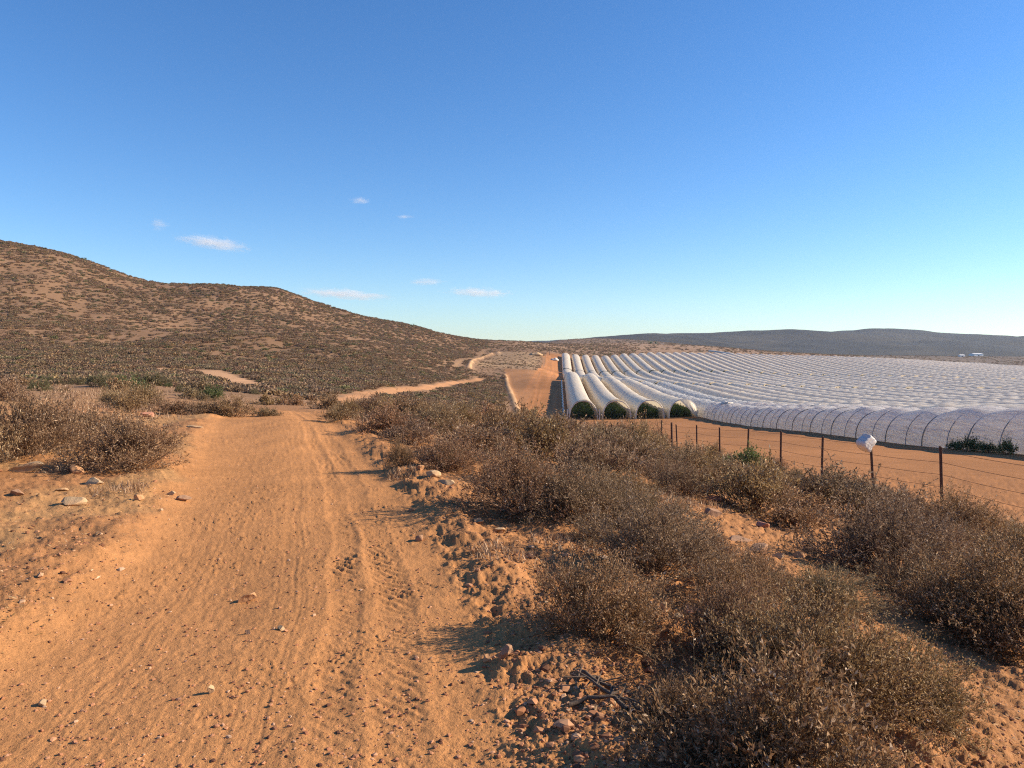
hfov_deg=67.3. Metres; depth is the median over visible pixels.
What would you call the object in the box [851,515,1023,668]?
shrub
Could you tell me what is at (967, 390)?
plastic tunnel
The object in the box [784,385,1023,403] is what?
plastic tunnel
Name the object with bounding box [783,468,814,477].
shrub
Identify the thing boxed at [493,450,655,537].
shrub
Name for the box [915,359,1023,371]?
plastic tunnel
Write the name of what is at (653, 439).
shrub
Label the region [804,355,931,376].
plastic tunnel
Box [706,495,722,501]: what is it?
rock
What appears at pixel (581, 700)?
fallen branch
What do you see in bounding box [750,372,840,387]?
plastic tunnel
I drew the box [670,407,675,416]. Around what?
crop row
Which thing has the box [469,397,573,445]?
shrub
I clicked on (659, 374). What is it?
plastic tunnel
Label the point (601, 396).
plastic tunnel
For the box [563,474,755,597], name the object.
shrub
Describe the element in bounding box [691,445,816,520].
shrub
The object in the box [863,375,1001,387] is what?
plastic tunnel
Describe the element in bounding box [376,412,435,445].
shrub
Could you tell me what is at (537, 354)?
soil heap
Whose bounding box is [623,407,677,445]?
shrub
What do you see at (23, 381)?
shrub
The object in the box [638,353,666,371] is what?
plastic tunnel
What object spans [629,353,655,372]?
plastic tunnel
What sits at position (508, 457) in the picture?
shrub
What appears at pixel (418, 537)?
rock
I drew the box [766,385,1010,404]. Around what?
plastic tunnel
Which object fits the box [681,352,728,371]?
plastic tunnel
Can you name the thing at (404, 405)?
shrub
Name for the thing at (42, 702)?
rock
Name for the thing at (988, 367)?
plastic tunnel
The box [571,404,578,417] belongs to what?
crop row
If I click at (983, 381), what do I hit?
plastic tunnel
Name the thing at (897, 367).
plastic tunnel
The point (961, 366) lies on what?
plastic tunnel
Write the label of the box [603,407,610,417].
crop row
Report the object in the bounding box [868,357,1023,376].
plastic tunnel
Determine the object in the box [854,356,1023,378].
plastic tunnel
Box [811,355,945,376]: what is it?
plastic tunnel
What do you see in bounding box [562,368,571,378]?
plastic tunnel
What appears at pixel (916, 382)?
plastic tunnel
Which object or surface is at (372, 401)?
shrub
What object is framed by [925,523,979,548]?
shrub
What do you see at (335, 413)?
shrub
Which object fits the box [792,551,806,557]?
rock
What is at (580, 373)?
plastic tunnel
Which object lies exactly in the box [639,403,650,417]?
crop row
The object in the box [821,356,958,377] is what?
plastic tunnel
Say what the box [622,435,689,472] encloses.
shrub
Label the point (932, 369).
plastic tunnel
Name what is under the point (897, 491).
shrub
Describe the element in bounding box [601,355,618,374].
plastic tunnel
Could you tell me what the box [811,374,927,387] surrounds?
plastic tunnel
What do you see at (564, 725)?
rubble
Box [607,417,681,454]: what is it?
shrub
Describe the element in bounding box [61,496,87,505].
rock
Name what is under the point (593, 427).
shrub
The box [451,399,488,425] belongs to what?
shrub
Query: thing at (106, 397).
shrub
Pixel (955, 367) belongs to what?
plastic tunnel
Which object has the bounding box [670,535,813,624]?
shrub
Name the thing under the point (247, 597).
rock
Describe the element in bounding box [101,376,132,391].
shrub
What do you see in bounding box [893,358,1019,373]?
plastic tunnel
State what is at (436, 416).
shrub
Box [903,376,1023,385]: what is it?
plastic tunnel
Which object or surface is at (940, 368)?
plastic tunnel
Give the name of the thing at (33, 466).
rock
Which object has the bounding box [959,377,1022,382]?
plastic tunnel
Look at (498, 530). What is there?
rock
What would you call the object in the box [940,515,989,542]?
shrub
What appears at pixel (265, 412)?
shrub
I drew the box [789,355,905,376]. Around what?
plastic tunnel
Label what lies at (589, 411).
crop row
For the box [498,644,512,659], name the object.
rock
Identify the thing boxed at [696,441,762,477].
shrub
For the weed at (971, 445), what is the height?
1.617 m
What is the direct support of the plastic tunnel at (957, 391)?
on the ground at (338, 461)
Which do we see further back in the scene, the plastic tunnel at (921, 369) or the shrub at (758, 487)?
the plastic tunnel at (921, 369)
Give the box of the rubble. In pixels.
[0,421,933,767]
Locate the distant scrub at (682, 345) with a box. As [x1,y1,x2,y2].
[474,338,1023,364]
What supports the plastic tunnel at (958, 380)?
on the ground at (338, 461)
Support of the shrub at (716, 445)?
on the ground at (338, 461)
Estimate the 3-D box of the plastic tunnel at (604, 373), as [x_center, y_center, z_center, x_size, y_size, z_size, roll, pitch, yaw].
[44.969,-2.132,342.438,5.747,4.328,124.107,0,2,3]
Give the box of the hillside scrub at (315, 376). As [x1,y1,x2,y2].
[0,239,635,410]
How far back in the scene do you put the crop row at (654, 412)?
154.58 m
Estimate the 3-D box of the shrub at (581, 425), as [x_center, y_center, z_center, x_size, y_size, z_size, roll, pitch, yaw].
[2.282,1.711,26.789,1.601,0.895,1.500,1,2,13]
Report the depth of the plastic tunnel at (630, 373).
352.73 m
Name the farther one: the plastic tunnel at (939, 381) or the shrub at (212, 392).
the plastic tunnel at (939, 381)
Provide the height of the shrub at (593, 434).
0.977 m
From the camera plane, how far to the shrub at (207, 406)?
20.39 m
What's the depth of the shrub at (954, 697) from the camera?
3.74 m
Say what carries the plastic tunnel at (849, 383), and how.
on the ground at (338, 461)
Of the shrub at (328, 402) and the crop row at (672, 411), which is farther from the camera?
the crop row at (672, 411)
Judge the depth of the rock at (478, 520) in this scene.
7.07 m
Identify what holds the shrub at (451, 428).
on the ground at (338, 461)
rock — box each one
[7,461,43,471]
[9,489,23,495]
[38,699,46,705]
[55,488,68,490]
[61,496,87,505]
[69,464,85,473]
[85,477,103,484]
[134,494,144,500]
[139,411,153,416]
[176,495,191,500]
[186,425,202,427]
[207,685,214,693]
[237,592,255,602]
[277,625,284,630]
[415,534,422,540]
[416,465,423,469]
[426,470,440,477]
[438,480,454,485]
[474,518,483,524]
[483,654,491,662]
[493,527,504,532]
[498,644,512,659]
[660,602,666,609]
[704,508,721,516]
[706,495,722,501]
[727,535,752,541]
[750,543,767,553]
[756,521,769,527]
[772,552,784,558]
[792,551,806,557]
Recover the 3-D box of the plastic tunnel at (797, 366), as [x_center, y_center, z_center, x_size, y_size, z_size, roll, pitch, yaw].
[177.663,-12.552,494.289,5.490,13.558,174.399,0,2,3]
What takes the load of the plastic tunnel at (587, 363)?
on the ground at (338, 461)
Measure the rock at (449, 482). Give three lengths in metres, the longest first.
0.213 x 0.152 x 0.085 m
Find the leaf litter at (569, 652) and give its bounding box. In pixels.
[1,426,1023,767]
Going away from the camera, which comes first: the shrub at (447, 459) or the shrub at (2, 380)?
the shrub at (447, 459)
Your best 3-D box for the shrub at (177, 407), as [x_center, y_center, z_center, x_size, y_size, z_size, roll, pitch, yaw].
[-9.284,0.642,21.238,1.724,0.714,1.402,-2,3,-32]
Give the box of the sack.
[856,434,875,452]
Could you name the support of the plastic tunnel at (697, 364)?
on the ground at (338, 461)
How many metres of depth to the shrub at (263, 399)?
44.09 m
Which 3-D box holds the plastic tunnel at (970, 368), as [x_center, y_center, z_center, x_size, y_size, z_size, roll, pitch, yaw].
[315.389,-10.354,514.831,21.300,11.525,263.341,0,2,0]
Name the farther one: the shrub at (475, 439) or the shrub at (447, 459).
the shrub at (475, 439)
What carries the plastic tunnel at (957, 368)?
on the ground at (338, 461)
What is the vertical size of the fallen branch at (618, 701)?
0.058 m
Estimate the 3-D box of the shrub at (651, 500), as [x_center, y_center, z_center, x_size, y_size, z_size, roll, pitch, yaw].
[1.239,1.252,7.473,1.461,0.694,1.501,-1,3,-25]
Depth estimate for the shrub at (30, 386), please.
55.11 m
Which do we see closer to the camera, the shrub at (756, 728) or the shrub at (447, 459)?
the shrub at (756, 728)
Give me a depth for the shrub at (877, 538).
7.58 m
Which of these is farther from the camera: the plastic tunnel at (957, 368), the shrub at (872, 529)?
the plastic tunnel at (957, 368)
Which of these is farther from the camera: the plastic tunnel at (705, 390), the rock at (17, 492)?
the plastic tunnel at (705, 390)
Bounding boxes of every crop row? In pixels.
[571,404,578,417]
[577,402,585,417]
[583,402,594,417]
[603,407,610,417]
[606,402,618,417]
[614,402,626,417]
[636,408,643,417]
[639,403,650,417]
[643,403,658,417]
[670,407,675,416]
[672,403,683,416]
[678,403,691,416]
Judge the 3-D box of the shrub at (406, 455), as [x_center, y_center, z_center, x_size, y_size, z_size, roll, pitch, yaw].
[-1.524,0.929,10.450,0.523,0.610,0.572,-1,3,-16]
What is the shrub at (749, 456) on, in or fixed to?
on the ground at (338, 461)
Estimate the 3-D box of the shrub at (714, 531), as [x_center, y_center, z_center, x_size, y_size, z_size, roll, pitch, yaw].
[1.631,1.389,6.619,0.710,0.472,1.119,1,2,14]
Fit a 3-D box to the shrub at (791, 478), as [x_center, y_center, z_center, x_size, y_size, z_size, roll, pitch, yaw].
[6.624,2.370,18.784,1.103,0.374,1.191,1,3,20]
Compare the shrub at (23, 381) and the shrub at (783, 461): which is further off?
the shrub at (23, 381)
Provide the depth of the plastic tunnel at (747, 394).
195.07 m
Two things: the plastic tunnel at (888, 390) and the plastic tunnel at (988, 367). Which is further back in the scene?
the plastic tunnel at (988, 367)
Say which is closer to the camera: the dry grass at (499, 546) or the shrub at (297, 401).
the dry grass at (499, 546)
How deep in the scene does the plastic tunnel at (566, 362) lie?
449.94 m
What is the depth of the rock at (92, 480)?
8.66 m
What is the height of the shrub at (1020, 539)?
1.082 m
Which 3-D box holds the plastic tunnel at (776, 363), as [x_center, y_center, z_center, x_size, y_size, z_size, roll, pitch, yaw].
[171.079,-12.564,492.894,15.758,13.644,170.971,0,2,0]
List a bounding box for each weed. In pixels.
[945,439,960,449]
[954,432,981,451]
[976,438,999,452]
[995,435,1018,454]
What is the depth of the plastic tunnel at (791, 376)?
349.81 m
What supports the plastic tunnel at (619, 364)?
on the ground at (338, 461)
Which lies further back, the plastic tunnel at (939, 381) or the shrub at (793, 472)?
the plastic tunnel at (939, 381)
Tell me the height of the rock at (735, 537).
0.070 m
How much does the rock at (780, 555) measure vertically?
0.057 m
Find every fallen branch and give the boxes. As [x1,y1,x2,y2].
[564,665,628,709]
[568,689,650,706]
[575,664,615,690]
[577,668,648,717]
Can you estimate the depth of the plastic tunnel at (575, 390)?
189.67 m
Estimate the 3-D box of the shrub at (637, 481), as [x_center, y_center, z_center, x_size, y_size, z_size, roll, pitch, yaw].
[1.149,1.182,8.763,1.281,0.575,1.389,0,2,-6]
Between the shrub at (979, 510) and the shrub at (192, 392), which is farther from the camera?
the shrub at (192, 392)
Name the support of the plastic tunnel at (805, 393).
on the ground at (338, 461)
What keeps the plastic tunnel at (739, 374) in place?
on the ground at (338, 461)
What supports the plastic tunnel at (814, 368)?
on the ground at (338, 461)
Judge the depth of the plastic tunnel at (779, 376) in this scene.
335.62 m
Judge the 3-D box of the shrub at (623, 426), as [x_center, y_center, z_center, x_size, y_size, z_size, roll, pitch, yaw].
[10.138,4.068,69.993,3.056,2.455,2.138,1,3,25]
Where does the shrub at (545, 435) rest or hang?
on the ground at (338, 461)
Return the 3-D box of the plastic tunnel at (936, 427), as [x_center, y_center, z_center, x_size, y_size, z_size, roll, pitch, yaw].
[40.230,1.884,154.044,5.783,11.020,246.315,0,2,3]
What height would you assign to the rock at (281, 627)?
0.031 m
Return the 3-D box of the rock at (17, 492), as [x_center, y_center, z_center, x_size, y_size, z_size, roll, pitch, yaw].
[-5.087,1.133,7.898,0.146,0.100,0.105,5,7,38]
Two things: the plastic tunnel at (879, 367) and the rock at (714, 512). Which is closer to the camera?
the rock at (714, 512)
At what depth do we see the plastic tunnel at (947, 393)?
224.88 m
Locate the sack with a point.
(865, 442)
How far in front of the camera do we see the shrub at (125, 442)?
9.79 m
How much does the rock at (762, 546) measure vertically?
0.116 m
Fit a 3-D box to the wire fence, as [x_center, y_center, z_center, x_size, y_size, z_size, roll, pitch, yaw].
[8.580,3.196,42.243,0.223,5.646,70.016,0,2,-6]
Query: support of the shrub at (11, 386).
on the ground at (338, 461)
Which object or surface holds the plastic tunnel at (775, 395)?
on the ground at (338, 461)
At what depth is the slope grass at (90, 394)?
32.56 m
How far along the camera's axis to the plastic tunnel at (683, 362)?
461.71 m
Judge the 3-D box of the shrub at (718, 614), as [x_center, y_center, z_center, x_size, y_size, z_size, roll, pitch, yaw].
[1.232,1.294,4.178,0.856,0.726,1.062,1,3,17]
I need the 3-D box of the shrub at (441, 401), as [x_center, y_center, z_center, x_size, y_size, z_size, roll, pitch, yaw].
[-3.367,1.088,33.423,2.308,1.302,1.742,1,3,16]
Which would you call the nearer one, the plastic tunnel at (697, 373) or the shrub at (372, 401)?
the shrub at (372, 401)
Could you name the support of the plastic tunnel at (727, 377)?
on the ground at (338, 461)
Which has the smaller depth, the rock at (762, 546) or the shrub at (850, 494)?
the rock at (762, 546)
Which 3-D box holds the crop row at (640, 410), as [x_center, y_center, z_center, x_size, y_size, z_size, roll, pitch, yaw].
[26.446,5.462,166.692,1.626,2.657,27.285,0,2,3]
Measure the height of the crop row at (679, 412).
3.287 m
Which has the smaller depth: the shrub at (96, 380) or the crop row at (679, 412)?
the shrub at (96, 380)
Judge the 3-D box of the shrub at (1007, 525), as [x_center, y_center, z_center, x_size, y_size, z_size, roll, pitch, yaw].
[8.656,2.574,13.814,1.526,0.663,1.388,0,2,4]
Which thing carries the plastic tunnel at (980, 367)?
on the ground at (338, 461)
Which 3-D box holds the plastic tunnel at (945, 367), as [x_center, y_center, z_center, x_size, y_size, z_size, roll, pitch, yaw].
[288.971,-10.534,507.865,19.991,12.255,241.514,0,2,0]
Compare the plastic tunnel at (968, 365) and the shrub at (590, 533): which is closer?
the shrub at (590, 533)
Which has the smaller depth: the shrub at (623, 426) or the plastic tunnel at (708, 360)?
the shrub at (623, 426)
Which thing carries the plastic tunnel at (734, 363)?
on the ground at (338, 461)
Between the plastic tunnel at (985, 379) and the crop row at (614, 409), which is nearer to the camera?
the crop row at (614, 409)
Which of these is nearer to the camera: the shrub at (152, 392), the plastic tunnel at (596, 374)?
the shrub at (152, 392)
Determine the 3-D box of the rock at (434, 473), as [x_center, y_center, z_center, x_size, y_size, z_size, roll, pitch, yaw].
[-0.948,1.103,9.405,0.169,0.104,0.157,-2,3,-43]
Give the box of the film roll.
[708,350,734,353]
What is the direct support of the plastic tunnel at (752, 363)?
on the ground at (338, 461)
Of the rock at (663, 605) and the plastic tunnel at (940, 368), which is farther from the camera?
the plastic tunnel at (940, 368)
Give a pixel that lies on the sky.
(522, 170)
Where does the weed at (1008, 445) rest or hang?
on the ground at (338, 461)
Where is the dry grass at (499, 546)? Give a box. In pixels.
[88,463,727,570]
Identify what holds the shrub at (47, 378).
on the ground at (338, 461)
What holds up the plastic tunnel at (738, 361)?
on the ground at (338, 461)
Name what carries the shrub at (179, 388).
on the ground at (338, 461)
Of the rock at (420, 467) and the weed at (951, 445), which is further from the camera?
the weed at (951, 445)
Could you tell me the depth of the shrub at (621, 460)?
11.74 m
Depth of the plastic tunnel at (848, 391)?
215.27 m
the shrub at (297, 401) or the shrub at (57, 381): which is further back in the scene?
the shrub at (57, 381)
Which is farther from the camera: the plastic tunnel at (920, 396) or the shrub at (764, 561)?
the plastic tunnel at (920, 396)
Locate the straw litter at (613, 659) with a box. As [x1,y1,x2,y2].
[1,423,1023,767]
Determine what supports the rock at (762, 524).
on the ground at (338, 461)
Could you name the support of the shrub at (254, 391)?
on the ground at (338, 461)
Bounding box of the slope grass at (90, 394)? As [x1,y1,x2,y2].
[39,383,842,489]
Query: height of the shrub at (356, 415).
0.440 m
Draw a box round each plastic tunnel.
[561,372,599,419]
[562,353,571,371]
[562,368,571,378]
[572,354,583,371]
[575,370,584,381]
[581,355,595,373]
[582,373,630,418]
[588,371,602,380]
[591,355,608,374]
[600,371,621,379]
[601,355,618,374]
[601,376,664,418]
[610,355,630,373]
[612,371,644,381]
[620,353,642,372]
[620,378,697,417]
[624,370,663,383]
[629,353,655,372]
[637,370,677,383]
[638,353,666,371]
[640,381,1023,454]
[647,352,678,371]
[650,370,697,383]
[655,352,691,371]
[656,382,1017,408]
[662,370,716,383]
[664,352,702,370]
[673,352,715,371]
[674,369,732,383]
[675,382,1023,408]
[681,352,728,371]
[687,370,749,384]
[689,352,738,371]
[693,383,909,405]
[697,353,752,371]
[700,370,769,385]
[705,352,763,372]
[711,383,969,405]
[712,370,785,385]
[713,352,776,372]
[721,353,789,373]
[724,371,804,386]
[728,353,799,374]
[730,383,1023,405]
[737,353,813,374]
[737,371,822,386]
[745,353,826,374]
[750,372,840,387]
[750,384,1022,404]
[751,354,837,375]
[759,354,850,375]
[762,372,858,387]
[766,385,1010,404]
[768,354,864,375]
[775,355,877,375]
[775,373,875,387]
[782,355,891,375]
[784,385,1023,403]
[788,374,893,387]
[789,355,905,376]
[797,355,918,376]
[801,374,911,387]
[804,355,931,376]
[804,386,1021,402]
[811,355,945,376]
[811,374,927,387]
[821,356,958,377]
[822,386,1023,401]
[824,375,947,387]
[828,356,972,377]
[832,356,985,377]
[837,375,965,387]
[840,356,1000,378]
[840,387,1023,400]
[850,375,984,387]
[852,357,1015,378]
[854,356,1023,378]
[857,387,1019,398]
[862,357,1023,377]
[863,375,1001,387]
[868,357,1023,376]
[874,357,1017,375]
[876,387,1023,397]
[878,375,1014,387]
[883,358,1023,375]
[889,358,1023,374]
[891,376,1023,387]
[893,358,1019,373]
[895,358,1023,373]
[898,387,1023,396]
[901,358,1021,372]
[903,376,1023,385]
[911,359,1021,371]
[912,387,1023,394]
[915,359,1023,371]
[918,360,1023,372]
[918,376,1015,384]
[927,360,1018,370]
[928,360,1023,370]
[928,387,1023,393]
[929,360,1021,369]
[932,376,1023,384]
[947,377,1023,383]
[955,387,1023,392]
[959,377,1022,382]
[967,387,1016,390]
[973,377,1023,382]
[982,387,1023,390]
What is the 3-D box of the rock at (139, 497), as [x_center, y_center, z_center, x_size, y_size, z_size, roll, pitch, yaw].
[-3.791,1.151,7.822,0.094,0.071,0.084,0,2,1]
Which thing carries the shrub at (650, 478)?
on the ground at (338, 461)
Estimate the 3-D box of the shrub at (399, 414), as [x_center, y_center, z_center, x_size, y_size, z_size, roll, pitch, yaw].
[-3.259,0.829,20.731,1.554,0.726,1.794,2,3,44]
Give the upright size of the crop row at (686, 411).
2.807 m
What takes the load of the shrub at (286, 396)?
on the ground at (338, 461)
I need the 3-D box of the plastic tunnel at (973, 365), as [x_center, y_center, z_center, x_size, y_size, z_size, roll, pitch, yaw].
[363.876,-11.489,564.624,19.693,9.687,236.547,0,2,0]
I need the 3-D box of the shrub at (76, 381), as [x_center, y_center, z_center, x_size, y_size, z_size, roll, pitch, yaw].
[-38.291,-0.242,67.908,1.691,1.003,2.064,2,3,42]
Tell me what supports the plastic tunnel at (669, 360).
on the ground at (338, 461)
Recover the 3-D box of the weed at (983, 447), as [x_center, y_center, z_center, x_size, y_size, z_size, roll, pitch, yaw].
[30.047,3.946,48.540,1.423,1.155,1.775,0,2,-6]
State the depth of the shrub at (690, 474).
11.46 m
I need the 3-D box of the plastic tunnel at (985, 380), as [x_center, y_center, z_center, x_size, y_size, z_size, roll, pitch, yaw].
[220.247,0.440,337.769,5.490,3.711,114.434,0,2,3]
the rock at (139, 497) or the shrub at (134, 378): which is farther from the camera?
the shrub at (134, 378)
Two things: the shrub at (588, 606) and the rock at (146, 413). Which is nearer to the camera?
the shrub at (588, 606)
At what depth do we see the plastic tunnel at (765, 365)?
473.40 m
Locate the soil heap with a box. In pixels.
[529,352,542,355]
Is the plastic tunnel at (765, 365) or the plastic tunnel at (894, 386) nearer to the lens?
the plastic tunnel at (894, 386)
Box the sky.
[0,0,1023,340]
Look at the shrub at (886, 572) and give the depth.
6.69 m
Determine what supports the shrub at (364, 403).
on the ground at (338, 461)
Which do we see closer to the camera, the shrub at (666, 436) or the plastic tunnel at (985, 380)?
the shrub at (666, 436)
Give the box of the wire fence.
[568,414,1023,507]
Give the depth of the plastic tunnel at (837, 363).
487.46 m
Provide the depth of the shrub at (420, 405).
20.93 m
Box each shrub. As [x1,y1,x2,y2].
[0,369,94,461]
[0,374,26,390]
[0,377,34,401]
[0,407,27,468]
[15,374,36,385]
[25,378,54,390]
[26,398,137,451]
[34,402,192,474]
[40,375,54,381]
[51,379,69,384]
[68,376,86,384]
[85,372,118,387]
[95,386,121,403]
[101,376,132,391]
[102,380,167,407]
[102,383,148,412]
[105,370,150,389]
[128,370,171,385]
[139,396,200,414]
[173,384,187,392]
[175,385,202,399]
[183,397,223,414]
[189,377,212,392]
[196,393,215,400]
[197,380,224,400]
[208,389,259,416]
[248,387,259,394]
[251,405,283,416]
[254,390,288,404]
[273,394,299,404]
[280,392,309,405]
[310,390,342,408]
[310,401,359,422]
[336,394,364,411]
[346,396,440,435]
[348,412,368,419]
[352,391,402,413]
[352,401,414,420]
[356,392,406,413]
[357,394,375,412]
[370,388,434,419]
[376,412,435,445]
[383,432,416,472]
[396,399,445,423]
[401,392,470,429]
[409,418,531,457]
[411,431,497,474]
[425,394,451,406]
[426,397,467,423]
[429,416,468,435]
[432,427,608,526]
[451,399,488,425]
[457,395,558,449]
[466,430,565,480]
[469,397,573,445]
[471,400,501,420]
[485,400,607,461]
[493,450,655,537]
[511,537,693,669]
[526,405,597,439]
[548,419,665,482]
[559,422,615,452]
[561,407,678,476]
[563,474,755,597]
[564,505,623,548]
[570,462,669,501]
[571,422,592,432]
[571,476,725,535]
[575,420,609,438]
[598,624,933,767]
[602,427,653,451]
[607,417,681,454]
[616,419,634,435]
[621,667,729,743]
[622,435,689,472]
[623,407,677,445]
[638,456,689,481]
[641,436,725,505]
[647,427,678,453]
[657,430,670,442]
[658,430,721,475]
[660,558,810,677]
[661,455,707,496]
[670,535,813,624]
[670,554,970,767]
[674,519,742,566]
[677,534,824,603]
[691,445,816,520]
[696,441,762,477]
[698,449,753,485]
[703,441,724,455]
[704,451,834,505]
[722,440,770,467]
[752,479,848,535]
[754,478,1009,580]
[760,557,909,627]
[772,455,789,467]
[778,446,940,521]
[778,476,803,485]
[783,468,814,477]
[836,514,916,557]
[840,616,1004,761]
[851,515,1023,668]
[855,529,953,604]
[876,479,926,505]
[898,493,946,510]
[912,476,1023,545]
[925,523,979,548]
[937,507,1023,579]
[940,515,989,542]
[975,506,1022,542]
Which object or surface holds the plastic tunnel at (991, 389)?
on the ground at (338, 461)
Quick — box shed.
[969,353,982,355]
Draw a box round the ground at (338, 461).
[0,241,1023,767]
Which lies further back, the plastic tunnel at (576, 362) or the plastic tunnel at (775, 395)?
the plastic tunnel at (576, 362)
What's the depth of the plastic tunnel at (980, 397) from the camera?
202.14 m
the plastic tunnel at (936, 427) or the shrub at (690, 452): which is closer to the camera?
the shrub at (690, 452)
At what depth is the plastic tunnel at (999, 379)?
369.59 m
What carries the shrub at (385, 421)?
on the ground at (338, 461)
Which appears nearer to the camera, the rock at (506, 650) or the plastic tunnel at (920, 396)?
the rock at (506, 650)
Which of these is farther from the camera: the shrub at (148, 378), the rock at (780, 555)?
the shrub at (148, 378)
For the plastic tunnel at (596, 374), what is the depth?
371.57 m
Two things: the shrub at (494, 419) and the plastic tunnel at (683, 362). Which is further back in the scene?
the plastic tunnel at (683, 362)
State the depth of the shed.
1250.46 m
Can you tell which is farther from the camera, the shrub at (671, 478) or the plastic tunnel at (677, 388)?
the plastic tunnel at (677, 388)
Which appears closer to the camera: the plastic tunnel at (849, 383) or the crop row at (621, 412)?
the crop row at (621, 412)
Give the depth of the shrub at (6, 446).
9.68 m
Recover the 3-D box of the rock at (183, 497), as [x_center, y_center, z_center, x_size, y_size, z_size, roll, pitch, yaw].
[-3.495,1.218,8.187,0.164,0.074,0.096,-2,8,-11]
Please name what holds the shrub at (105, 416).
on the ground at (338, 461)
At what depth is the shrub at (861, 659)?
3.55 m
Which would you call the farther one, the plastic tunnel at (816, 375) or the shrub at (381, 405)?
the plastic tunnel at (816, 375)
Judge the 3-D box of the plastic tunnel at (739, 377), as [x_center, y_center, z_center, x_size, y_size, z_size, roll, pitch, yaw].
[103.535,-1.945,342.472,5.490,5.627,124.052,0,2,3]
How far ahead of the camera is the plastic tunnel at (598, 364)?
452.19 m
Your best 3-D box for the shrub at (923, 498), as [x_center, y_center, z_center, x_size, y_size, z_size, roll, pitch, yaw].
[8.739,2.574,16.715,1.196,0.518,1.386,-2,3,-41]
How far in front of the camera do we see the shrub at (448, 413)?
24.38 m
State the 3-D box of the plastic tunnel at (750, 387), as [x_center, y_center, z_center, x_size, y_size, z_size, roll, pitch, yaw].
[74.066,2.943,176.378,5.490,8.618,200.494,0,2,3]
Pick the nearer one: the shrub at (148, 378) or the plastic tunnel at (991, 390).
the shrub at (148, 378)
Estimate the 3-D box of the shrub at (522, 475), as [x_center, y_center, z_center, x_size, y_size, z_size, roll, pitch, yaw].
[0.118,0.948,7.758,1.705,0.999,1.970,1,3,25]
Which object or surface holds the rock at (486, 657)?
on the ground at (338, 461)
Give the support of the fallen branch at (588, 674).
on the ground at (338, 461)
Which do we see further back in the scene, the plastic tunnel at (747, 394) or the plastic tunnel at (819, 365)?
the plastic tunnel at (819, 365)
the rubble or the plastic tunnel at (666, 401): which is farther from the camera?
the plastic tunnel at (666, 401)
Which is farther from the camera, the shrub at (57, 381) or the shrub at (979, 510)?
the shrub at (57, 381)
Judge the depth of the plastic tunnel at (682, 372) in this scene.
349.24 m
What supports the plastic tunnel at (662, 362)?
on the ground at (338, 461)
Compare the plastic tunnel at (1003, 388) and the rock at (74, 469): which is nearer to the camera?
the rock at (74, 469)
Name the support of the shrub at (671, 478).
on the ground at (338, 461)
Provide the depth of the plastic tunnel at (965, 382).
322.42 m
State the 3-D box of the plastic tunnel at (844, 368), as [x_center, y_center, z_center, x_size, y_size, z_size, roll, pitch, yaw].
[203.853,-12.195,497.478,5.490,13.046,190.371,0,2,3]
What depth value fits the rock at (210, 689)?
3.58 m
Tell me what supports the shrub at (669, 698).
on the ground at (338, 461)
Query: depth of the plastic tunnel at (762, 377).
338.73 m
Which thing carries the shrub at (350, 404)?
on the ground at (338, 461)
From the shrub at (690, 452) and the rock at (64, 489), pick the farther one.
the shrub at (690, 452)
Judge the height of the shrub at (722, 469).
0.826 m
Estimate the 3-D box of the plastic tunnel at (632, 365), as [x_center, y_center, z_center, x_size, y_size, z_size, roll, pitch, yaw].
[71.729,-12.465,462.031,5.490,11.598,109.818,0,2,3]
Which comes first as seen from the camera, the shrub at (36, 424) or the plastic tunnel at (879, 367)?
the shrub at (36, 424)
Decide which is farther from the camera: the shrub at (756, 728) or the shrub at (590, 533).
the shrub at (590, 533)
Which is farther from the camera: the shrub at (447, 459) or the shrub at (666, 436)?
the shrub at (666, 436)
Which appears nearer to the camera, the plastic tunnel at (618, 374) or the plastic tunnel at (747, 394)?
the plastic tunnel at (747, 394)
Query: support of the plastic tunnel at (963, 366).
on the ground at (338, 461)
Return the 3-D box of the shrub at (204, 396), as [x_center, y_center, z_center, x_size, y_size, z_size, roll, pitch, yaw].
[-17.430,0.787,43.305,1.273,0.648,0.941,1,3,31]
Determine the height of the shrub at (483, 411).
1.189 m
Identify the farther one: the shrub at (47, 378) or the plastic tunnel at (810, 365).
the plastic tunnel at (810, 365)
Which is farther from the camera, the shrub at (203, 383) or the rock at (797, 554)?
the shrub at (203, 383)
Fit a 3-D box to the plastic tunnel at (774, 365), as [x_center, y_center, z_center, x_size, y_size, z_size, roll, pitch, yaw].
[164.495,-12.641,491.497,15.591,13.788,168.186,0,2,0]
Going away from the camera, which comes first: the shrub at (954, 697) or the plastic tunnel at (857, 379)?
the shrub at (954, 697)
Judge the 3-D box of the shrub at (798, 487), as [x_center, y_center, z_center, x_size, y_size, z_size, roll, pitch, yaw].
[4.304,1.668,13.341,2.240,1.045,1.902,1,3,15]

